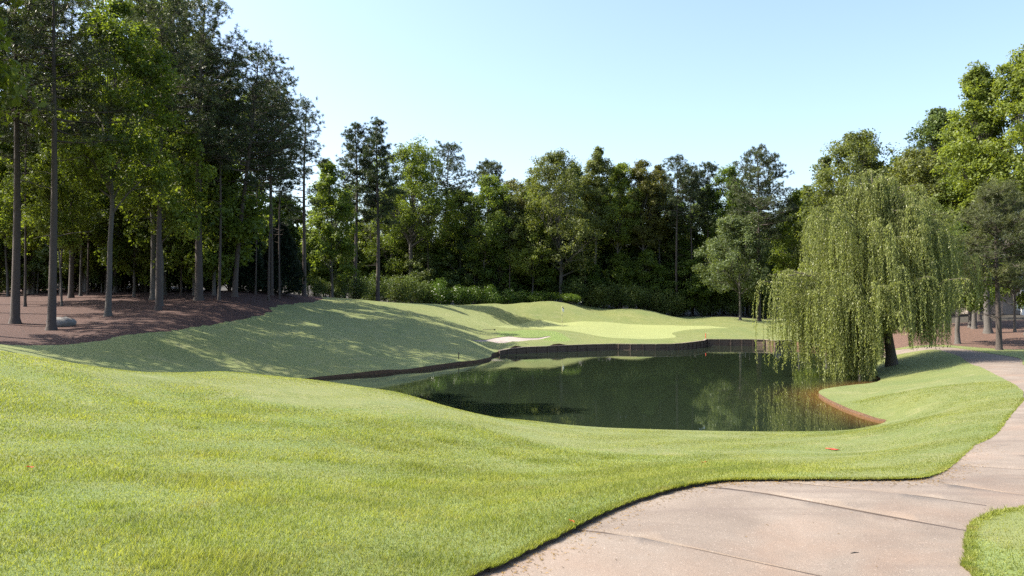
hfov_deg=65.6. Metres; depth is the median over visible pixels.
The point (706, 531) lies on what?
cart path
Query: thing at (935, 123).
broadleaf tree
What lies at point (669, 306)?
shrub
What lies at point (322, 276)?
understory tree
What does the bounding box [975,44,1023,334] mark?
broadleaf tree
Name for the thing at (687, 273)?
understory tree
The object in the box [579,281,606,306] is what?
shrub
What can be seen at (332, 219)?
pine tree
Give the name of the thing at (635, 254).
broadleaf tree
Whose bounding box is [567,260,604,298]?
understory tree
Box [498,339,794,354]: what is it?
timber retaining wall
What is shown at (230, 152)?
pine tree
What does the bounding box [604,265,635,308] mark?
understory tree
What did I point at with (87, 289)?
pine tree
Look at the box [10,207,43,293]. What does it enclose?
understory tree
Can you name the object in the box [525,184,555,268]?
broadleaf tree
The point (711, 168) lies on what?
pine tree
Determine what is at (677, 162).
pine tree
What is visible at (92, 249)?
understory tree
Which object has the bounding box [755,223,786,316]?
broadleaf tree
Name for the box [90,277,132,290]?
shrub
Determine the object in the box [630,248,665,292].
understory tree
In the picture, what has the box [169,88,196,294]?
pine tree
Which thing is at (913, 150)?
pine tree
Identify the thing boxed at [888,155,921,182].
broadleaf tree
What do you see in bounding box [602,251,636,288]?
understory tree
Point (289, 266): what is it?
cedar tree
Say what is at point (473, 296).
shrub
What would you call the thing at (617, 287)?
shrub
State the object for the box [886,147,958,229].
broadleaf tree
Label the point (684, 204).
broadleaf tree
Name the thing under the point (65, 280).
understory tree
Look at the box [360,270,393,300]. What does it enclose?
shrub
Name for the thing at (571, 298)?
shrub
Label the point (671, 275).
understory tree
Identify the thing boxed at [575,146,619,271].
broadleaf tree
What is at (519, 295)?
shrub
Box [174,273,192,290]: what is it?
shrub
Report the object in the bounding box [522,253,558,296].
understory tree
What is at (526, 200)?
broadleaf tree
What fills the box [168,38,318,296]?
pine tree
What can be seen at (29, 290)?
broadleaf tree
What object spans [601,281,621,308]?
shrub
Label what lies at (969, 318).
broadleaf tree
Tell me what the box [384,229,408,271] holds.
understory tree
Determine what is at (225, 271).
broadleaf tree
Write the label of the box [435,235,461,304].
understory tree
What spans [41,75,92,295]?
pine tree
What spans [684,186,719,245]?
broadleaf tree
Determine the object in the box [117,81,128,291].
pine tree
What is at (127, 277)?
understory tree
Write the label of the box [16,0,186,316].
broadleaf tree
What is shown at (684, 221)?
pine tree
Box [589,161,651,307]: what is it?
broadleaf tree
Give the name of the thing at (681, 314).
shrub
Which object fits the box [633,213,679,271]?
broadleaf tree
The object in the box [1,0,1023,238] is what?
sky
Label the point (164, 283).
broadleaf tree
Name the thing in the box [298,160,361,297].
broadleaf tree
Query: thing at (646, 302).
shrub
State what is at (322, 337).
lawn
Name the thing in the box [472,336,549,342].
sand bunker
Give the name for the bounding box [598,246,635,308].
understory tree
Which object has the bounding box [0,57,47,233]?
pine tree
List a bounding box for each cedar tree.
[225,220,266,291]
[261,222,306,294]
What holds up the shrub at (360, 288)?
on the forest floor
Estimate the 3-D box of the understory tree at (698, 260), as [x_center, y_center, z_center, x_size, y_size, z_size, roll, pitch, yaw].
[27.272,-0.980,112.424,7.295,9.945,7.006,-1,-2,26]
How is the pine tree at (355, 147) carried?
on the forest floor
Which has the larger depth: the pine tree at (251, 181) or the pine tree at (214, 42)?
the pine tree at (214, 42)
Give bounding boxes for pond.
[315,346,883,431]
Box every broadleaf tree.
[0,0,83,125]
[0,1,95,293]
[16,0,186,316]
[39,190,119,291]
[106,0,189,299]
[130,190,249,294]
[131,0,233,294]
[233,91,295,286]
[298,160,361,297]
[306,192,340,296]
[334,183,361,297]
[350,135,458,302]
[357,187,428,300]
[374,182,400,249]
[395,183,426,302]
[414,186,484,255]
[414,200,442,242]
[443,173,514,270]
[489,178,544,266]
[503,198,557,301]
[504,147,610,302]
[516,191,539,266]
[521,177,550,198]
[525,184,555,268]
[542,193,573,301]
[557,163,586,234]
[571,192,612,260]
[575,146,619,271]
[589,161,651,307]
[603,193,638,255]
[622,159,669,289]
[627,222,650,271]
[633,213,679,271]
[640,164,678,263]
[652,215,696,277]
[653,189,692,314]
[664,203,693,235]
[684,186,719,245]
[685,228,701,253]
[691,212,773,319]
[692,221,719,313]
[701,162,757,315]
[721,194,762,314]
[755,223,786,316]
[757,205,786,236]
[766,189,807,274]
[771,217,796,263]
[789,200,822,268]
[794,128,903,239]
[795,155,835,252]
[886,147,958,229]
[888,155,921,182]
[903,106,961,177]
[926,158,1008,328]
[930,59,1023,333]
[944,221,999,343]
[952,273,994,327]
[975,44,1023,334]
[981,242,1023,331]
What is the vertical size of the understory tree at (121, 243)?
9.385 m
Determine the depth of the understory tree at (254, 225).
55.31 m
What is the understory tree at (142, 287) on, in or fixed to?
on the pine straw ground at (138, 314)
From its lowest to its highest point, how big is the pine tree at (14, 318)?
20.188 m
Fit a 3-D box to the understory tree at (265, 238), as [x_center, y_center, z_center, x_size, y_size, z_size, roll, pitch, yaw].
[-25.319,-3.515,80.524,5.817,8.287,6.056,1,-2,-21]
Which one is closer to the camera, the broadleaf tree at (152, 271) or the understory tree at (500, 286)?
the broadleaf tree at (152, 271)
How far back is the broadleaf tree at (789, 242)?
115.17 m
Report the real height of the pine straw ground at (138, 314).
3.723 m
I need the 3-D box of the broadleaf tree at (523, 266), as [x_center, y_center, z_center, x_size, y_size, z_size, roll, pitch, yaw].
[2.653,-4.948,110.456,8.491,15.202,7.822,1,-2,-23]
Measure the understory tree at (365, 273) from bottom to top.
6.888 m
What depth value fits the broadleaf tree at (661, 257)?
119.24 m
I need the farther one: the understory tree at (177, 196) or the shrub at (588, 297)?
the shrub at (588, 297)
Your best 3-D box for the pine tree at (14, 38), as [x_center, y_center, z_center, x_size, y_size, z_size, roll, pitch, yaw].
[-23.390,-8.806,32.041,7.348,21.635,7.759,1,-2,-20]
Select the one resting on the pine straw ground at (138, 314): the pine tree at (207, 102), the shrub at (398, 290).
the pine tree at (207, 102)
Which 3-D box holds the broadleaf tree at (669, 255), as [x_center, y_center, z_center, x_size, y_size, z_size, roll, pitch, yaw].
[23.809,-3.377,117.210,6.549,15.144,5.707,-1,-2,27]
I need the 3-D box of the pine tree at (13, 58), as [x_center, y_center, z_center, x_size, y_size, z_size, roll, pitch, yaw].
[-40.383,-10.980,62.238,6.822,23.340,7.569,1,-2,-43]
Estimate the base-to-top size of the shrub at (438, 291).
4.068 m
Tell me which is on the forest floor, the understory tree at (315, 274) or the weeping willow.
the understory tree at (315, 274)
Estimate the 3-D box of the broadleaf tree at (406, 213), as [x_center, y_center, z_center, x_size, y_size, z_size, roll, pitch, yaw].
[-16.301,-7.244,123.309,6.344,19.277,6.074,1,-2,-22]
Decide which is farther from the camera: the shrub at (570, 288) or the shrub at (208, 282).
the shrub at (570, 288)
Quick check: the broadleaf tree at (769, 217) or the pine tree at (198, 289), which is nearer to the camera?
the pine tree at (198, 289)
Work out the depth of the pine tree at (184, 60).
48.00 m
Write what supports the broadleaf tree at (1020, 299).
on the leaf litter ground at (979, 338)
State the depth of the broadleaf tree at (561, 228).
114.74 m
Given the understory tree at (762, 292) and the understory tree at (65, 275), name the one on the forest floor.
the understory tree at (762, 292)
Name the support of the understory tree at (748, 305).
on the forest floor
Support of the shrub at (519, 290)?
on the forest floor
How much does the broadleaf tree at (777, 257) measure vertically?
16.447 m
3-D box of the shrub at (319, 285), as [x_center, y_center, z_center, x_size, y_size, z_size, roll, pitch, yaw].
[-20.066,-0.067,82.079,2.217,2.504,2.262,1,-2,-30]
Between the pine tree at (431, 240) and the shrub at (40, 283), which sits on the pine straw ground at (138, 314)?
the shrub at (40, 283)
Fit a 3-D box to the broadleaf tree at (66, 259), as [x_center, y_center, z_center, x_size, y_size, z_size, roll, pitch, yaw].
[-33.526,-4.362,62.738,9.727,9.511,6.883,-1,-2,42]
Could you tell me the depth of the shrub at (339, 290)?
85.62 m
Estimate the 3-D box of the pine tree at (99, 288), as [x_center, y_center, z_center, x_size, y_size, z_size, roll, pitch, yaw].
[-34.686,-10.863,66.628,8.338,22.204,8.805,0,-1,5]
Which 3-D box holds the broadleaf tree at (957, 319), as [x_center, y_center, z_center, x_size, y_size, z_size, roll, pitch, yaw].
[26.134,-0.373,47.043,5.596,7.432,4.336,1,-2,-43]
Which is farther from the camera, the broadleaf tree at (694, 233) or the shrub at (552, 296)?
the broadleaf tree at (694, 233)
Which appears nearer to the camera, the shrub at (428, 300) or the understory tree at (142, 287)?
the understory tree at (142, 287)
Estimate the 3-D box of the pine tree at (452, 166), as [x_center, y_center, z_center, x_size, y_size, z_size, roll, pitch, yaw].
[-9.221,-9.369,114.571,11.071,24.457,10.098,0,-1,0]
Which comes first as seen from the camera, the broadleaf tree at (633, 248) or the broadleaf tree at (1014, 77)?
the broadleaf tree at (1014, 77)
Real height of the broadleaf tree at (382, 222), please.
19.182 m
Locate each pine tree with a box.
[0,0,105,323]
[0,0,138,330]
[0,1,32,84]
[0,6,42,134]
[0,10,57,306]
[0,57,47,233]
[21,0,122,297]
[38,40,103,289]
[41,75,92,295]
[67,37,105,289]
[74,81,112,294]
[93,81,118,291]
[108,0,229,309]
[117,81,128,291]
[138,0,276,300]
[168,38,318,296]
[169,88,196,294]
[181,36,229,202]
[182,43,256,300]
[192,29,234,290]
[214,73,246,290]
[231,73,319,295]
[237,75,279,293]
[238,80,296,300]
[254,103,306,298]
[272,97,330,296]
[323,191,340,282]
[334,122,382,298]
[350,117,407,300]
[358,193,381,241]
[414,139,479,244]
[419,212,436,261]
[462,200,483,288]
[469,158,504,211]
[496,196,523,289]
[644,153,703,316]
[672,164,711,316]
[675,177,701,232]
[691,161,722,314]
[710,144,804,320]
[899,145,945,182]
[938,176,1023,349]
[948,210,1005,319]
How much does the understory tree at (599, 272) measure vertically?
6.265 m
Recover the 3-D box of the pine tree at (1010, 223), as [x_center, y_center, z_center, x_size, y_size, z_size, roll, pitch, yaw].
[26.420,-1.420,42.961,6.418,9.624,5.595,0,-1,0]
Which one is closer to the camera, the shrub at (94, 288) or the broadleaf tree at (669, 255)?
the shrub at (94, 288)
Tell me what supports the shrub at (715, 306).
on the forest floor
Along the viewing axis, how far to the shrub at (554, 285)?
110.73 m
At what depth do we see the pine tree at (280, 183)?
61.28 m
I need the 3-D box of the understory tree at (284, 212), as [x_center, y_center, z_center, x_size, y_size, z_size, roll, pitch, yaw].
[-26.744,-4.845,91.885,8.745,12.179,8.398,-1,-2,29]
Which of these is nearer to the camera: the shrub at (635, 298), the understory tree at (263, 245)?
the understory tree at (263, 245)
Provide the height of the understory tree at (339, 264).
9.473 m
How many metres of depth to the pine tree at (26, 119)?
50.30 m
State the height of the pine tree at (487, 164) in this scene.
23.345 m
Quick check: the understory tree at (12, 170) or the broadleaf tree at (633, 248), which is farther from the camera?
the broadleaf tree at (633, 248)
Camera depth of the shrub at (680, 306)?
109.12 m
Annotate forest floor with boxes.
[47,281,1023,327]
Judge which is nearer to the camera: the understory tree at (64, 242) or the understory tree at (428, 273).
the understory tree at (64, 242)
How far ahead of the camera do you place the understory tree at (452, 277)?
111.14 m
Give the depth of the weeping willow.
38.20 m
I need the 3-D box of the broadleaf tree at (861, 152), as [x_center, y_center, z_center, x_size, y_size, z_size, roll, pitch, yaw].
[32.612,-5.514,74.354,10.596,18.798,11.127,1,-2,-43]
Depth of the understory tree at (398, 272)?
112.07 m
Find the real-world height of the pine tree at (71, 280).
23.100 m
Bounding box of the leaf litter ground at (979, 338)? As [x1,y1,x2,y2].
[884,320,1023,350]
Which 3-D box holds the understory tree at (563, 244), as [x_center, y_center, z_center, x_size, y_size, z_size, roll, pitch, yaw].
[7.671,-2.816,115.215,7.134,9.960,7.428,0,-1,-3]
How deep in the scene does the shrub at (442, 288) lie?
109.60 m
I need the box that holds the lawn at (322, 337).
[0,297,1023,575]
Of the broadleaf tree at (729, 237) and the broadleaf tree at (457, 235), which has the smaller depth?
the broadleaf tree at (729, 237)
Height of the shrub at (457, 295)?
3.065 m
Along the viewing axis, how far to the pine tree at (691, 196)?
132.52 m
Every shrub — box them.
[0,265,9,292]
[20,263,47,291]
[58,276,89,290]
[89,281,97,289]
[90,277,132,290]
[118,279,132,289]
[127,274,149,289]
[166,267,184,291]
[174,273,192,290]
[203,270,225,290]
[308,276,327,296]
[323,274,348,297]
[346,273,372,299]
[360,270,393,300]
[383,274,412,302]
[397,270,429,303]
[417,280,439,303]
[428,278,453,304]
[430,278,451,304]
[449,285,470,304]
[461,285,484,304]
[471,283,489,304]
[479,284,503,303]
[499,288,518,303]
[510,286,528,302]
[514,290,534,303]
[527,291,546,301]
[537,279,558,300]
[541,292,560,300]
[558,275,589,303]
[558,293,581,303]
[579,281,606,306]
[589,282,616,307]
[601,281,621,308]
[607,281,632,308]
[620,282,647,308]
[636,288,655,310]
[649,289,670,312]
[655,288,685,315]
[669,298,685,316]
[669,298,691,316]
[694,299,710,315]
[706,296,726,314]
[719,285,746,315]
[746,302,763,316]
[750,293,778,317]
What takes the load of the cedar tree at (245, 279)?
on the pine straw ground at (138, 314)
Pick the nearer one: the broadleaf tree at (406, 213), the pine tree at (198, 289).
the pine tree at (198, 289)
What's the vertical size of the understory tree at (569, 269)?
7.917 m
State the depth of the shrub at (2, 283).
65.44 m
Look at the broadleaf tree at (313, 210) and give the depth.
117.31 m
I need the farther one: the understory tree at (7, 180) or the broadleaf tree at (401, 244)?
the broadleaf tree at (401, 244)
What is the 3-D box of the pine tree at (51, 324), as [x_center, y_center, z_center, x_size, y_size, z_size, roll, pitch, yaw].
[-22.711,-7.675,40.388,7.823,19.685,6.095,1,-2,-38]
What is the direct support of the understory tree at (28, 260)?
on the pine straw ground at (138, 314)
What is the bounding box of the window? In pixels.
[1016,292,1019,309]
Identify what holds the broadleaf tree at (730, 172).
on the forest floor
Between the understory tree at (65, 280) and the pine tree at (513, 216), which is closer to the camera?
the understory tree at (65, 280)
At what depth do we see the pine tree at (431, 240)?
109.29 m
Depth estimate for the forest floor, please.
109.73 m
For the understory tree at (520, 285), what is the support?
on the forest floor
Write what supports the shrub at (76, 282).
on the pine straw ground at (138, 314)
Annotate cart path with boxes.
[479,347,1023,575]
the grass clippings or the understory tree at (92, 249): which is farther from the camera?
the understory tree at (92, 249)
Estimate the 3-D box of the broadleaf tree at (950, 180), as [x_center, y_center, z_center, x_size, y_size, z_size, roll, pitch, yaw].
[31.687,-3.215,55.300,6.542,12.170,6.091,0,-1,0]
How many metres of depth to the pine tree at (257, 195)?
61.04 m
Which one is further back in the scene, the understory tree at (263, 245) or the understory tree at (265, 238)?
the understory tree at (265, 238)
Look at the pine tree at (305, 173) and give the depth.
62.88 m
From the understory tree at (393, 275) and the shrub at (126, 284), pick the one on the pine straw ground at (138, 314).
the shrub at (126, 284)
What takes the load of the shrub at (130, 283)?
on the pine straw ground at (138, 314)
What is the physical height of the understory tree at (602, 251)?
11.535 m
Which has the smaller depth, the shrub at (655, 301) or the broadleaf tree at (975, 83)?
the broadleaf tree at (975, 83)
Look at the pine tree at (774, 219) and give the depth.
97.38 m
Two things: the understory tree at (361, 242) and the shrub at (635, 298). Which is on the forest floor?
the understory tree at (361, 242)
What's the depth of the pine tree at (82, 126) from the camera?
68.96 m
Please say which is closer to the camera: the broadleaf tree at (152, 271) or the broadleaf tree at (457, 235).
the broadleaf tree at (152, 271)
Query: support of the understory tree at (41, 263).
on the pine straw ground at (138, 314)
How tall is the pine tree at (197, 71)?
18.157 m
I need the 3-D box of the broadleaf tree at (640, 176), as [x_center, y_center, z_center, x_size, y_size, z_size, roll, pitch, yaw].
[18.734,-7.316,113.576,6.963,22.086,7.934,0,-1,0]
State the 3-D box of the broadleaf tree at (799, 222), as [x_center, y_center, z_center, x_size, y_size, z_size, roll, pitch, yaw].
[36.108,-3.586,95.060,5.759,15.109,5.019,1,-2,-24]
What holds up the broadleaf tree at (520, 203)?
on the forest floor
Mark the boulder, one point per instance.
(63, 321)
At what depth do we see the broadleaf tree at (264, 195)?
89.47 m
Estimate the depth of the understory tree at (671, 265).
115.78 m
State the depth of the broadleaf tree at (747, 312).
114.91 m
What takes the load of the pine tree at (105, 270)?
on the pine straw ground at (138, 314)
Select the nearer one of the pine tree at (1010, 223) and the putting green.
the pine tree at (1010, 223)
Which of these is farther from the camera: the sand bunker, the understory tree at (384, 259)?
the understory tree at (384, 259)
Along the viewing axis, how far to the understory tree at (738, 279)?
111.79 m
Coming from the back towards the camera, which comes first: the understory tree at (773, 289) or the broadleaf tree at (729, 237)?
the understory tree at (773, 289)
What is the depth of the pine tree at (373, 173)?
90.88 m
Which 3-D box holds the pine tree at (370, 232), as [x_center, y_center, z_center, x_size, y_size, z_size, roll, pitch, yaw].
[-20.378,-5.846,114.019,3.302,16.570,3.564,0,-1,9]
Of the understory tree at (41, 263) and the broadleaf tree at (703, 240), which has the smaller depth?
the understory tree at (41, 263)
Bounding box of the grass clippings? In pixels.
[485,443,1001,575]
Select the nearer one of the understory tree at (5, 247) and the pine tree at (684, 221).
the understory tree at (5, 247)
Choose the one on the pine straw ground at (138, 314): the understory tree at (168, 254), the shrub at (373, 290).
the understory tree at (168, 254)
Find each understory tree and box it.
[0,116,66,293]
[0,134,43,295]
[0,160,45,257]
[0,209,32,287]
[10,153,102,305]
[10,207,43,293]
[20,238,46,291]
[22,237,79,292]
[38,222,84,283]
[39,135,119,295]
[39,198,125,291]
[67,113,146,291]
[81,168,174,296]
[82,228,123,291]
[93,108,216,305]
[117,257,127,290]
[123,253,138,290]
[125,255,144,290]
[126,208,189,283]
[163,152,276,294]
[209,194,254,290]
[216,158,265,290]
[258,215,284,290]
[259,240,266,256]
[265,195,315,285]
[274,216,316,293]
[301,232,330,295]
[307,252,342,296]
[326,238,363,295]
[337,222,387,299]
[357,257,375,286]
[367,265,385,299]
[371,249,404,301]
[380,261,403,301]
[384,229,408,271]
[385,260,416,298]
[404,251,442,302]
[413,244,449,282]
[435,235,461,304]
[435,239,485,289]
[458,261,491,303]
[475,247,519,297]
[493,269,525,302]
[496,247,526,290]
[515,270,531,291]
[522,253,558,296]
[553,252,582,291]
[554,236,583,302]
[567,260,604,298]
[570,234,603,302]
[585,263,609,287]
[590,241,611,273]
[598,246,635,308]
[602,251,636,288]
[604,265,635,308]
[624,245,644,308]
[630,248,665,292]
[645,264,677,307]
[657,269,688,315]
[665,238,700,314]
[672,259,713,316]
[681,246,726,315]
[712,252,738,314]
[716,253,756,314]
[736,268,762,315]
[745,258,773,304]
[756,236,792,299]
[761,265,784,316]
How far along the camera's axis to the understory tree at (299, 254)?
88.72 m
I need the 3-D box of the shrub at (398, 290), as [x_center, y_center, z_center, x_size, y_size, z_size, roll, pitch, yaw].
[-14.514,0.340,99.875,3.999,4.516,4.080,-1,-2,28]
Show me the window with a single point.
(1017, 293)
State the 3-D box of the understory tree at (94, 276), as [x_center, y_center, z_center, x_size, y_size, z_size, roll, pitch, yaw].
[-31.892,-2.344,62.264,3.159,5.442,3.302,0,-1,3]
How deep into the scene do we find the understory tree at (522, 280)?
114.21 m
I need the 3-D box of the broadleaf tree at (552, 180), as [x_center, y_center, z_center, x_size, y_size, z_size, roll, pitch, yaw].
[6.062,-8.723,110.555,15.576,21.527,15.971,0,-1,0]
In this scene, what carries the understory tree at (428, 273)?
on the forest floor
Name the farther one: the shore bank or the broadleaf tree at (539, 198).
the broadleaf tree at (539, 198)
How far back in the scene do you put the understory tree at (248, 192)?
74.05 m
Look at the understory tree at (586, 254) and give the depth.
114.46 m
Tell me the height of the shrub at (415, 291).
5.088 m
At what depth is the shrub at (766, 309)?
110.53 m
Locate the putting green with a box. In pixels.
[494,320,724,338]
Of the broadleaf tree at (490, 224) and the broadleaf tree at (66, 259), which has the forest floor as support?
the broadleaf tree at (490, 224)
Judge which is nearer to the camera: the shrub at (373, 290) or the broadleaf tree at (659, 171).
the shrub at (373, 290)
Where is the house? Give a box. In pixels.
[951,235,1023,314]
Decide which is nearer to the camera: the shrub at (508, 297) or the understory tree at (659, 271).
the shrub at (508, 297)
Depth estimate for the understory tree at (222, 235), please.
66.36 m
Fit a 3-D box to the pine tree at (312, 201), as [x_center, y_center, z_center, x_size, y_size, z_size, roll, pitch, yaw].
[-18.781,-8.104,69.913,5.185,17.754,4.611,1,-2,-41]
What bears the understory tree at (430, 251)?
on the forest floor
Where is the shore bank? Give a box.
[305,341,885,421]
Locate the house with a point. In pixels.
(1006, 308)
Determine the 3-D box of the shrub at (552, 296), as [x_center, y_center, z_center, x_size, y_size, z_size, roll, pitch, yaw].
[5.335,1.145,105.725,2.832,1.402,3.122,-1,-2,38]
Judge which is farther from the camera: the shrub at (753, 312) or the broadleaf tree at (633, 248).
the broadleaf tree at (633, 248)
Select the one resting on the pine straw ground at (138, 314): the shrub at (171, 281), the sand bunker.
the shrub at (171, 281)
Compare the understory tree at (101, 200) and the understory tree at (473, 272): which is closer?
the understory tree at (101, 200)
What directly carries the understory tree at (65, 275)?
on the pine straw ground at (138, 314)
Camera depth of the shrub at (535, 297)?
104.58 m
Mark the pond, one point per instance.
(722, 388)
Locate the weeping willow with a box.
[751,169,992,381]
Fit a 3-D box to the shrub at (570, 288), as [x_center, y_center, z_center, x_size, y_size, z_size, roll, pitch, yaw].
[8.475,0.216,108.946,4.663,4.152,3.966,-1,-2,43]
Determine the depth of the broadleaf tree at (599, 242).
115.49 m
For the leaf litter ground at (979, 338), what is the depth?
50.48 m
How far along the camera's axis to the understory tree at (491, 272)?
110.19 m
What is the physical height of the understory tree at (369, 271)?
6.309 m
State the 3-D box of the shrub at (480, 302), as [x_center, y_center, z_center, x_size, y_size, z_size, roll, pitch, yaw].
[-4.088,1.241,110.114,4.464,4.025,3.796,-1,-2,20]
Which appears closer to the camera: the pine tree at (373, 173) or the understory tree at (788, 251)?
the pine tree at (373, 173)
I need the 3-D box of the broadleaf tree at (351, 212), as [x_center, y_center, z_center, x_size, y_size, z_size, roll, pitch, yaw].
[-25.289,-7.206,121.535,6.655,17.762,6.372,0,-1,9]
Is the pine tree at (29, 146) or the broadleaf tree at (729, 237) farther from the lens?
the broadleaf tree at (729, 237)
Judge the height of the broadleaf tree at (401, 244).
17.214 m
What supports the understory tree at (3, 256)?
on the pine straw ground at (138, 314)
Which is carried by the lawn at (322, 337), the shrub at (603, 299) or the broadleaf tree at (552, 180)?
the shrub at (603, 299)
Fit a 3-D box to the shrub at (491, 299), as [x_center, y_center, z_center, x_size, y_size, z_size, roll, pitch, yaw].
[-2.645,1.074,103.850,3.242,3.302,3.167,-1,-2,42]
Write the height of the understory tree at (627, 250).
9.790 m
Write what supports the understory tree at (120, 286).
on the pine straw ground at (138, 314)
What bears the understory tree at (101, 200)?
on the pine straw ground at (138, 314)
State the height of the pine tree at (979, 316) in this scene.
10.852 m
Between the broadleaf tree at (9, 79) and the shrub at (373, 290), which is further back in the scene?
the shrub at (373, 290)
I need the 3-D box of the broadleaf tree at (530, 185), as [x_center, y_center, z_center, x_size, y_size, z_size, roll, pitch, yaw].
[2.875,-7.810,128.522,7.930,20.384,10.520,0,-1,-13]
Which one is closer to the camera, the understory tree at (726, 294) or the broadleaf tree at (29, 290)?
the broadleaf tree at (29, 290)
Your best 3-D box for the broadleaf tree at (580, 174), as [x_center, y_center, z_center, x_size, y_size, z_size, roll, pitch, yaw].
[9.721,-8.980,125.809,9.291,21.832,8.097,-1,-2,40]
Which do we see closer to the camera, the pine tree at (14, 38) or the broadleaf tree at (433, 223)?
the pine tree at (14, 38)
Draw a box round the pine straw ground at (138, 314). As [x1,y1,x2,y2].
[0,287,323,345]
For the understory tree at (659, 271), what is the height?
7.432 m
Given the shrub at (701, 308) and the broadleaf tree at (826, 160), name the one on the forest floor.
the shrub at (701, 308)
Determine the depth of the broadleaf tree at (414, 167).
108.25 m
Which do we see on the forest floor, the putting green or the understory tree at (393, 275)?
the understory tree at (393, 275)
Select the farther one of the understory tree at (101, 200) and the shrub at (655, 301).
the shrub at (655, 301)
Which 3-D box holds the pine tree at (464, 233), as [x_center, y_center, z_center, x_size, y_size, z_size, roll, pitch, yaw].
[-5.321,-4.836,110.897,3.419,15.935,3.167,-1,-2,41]
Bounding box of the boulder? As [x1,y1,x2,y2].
[46,317,76,326]
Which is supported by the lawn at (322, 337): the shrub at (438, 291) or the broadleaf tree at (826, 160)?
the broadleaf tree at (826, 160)
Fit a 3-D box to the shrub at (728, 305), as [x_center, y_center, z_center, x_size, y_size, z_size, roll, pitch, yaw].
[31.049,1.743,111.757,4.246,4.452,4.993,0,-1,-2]

